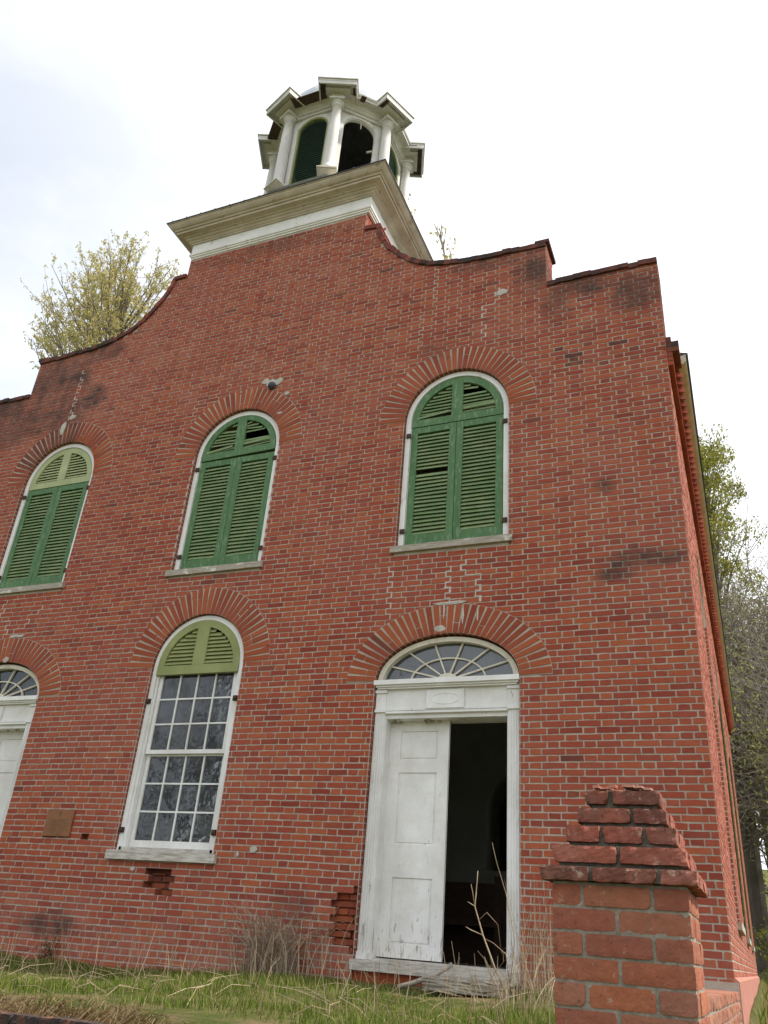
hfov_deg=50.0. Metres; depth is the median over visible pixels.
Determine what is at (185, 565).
window frame
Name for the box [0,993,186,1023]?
matted hay
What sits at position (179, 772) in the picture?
window frame
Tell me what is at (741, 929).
window frame
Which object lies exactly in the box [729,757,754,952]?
window frame
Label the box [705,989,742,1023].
wall
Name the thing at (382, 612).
church
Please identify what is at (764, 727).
bare tree
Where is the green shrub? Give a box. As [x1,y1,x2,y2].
[752,917,767,963]
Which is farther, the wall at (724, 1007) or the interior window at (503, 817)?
the interior window at (503, 817)
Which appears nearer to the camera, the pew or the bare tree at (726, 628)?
the pew
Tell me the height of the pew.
0.949 m
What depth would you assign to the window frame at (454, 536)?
9.59 m
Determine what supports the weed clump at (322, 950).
on the ground at (192, 1017)
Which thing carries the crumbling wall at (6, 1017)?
on the ground at (192, 1017)
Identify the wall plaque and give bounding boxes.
[42,809,75,836]
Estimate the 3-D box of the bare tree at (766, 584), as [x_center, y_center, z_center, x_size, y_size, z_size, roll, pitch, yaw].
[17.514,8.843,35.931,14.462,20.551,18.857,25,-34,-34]
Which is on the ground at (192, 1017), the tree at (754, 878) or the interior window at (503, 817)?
the tree at (754, 878)
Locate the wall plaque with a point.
(58, 822)
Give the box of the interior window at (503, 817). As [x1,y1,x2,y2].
[499,797,506,870]
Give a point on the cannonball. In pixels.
(271, 385)
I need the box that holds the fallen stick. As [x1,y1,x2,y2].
[397,963,452,987]
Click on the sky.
(611, 132)
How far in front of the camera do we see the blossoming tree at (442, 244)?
30.00 m
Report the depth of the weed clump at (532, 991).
5.66 m
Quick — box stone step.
[421,975,522,998]
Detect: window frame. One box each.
[0,444,93,594]
[104,616,243,863]
[165,411,278,577]
[389,371,512,553]
[704,632,745,935]
[719,699,751,946]
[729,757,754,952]
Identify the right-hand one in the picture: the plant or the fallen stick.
the fallen stick
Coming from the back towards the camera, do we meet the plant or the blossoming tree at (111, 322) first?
the blossoming tree at (111, 322)
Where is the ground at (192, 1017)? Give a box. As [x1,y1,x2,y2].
[0,869,767,1023]
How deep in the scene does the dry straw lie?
5.71 m
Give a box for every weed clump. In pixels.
[200,897,361,977]
[301,905,356,981]
[469,947,554,1013]
[504,879,553,998]
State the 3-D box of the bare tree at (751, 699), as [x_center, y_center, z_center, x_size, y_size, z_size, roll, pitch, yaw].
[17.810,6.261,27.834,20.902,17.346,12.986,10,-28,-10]
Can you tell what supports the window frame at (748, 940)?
in the church
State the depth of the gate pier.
2.46 m
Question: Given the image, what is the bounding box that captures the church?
[0,76,759,1023]
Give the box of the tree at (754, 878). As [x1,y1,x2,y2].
[698,423,767,974]
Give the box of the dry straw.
[0,923,554,1023]
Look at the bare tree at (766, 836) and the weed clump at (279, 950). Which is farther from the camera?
the bare tree at (766, 836)
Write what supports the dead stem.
on the ground at (192, 1017)
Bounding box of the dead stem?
[467,843,514,994]
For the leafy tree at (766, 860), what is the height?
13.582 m
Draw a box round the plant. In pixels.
[24,911,62,961]
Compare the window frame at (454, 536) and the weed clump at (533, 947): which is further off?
the window frame at (454, 536)
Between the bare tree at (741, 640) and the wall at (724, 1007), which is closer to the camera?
the wall at (724, 1007)
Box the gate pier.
[539,784,708,1023]
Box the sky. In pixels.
[0,0,767,869]
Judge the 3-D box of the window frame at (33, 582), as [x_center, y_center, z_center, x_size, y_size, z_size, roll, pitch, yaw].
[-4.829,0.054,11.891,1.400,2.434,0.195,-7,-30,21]
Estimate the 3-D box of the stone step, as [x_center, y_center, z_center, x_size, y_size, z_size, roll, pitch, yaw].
[0.723,3.900,6.760,0.768,0.116,0.438,-7,-30,21]
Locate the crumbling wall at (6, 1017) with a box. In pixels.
[0,1011,111,1023]
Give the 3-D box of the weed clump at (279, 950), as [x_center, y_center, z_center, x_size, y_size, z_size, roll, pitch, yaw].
[-1.020,3.829,7.402,1.635,0.690,0.808,-7,-30,21]
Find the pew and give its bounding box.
[442,876,506,966]
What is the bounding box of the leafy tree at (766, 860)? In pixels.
[753,790,767,908]
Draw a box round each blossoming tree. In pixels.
[20,229,183,368]
[411,209,455,259]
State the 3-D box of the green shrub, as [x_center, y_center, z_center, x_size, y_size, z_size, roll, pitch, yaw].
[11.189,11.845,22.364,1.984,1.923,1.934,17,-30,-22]
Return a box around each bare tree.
[711,494,767,871]
[714,505,767,893]
[715,548,767,885]
[717,529,767,786]
[721,562,767,841]
[726,630,767,828]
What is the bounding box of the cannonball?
[268,382,275,389]
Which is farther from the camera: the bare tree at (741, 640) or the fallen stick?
the bare tree at (741, 640)

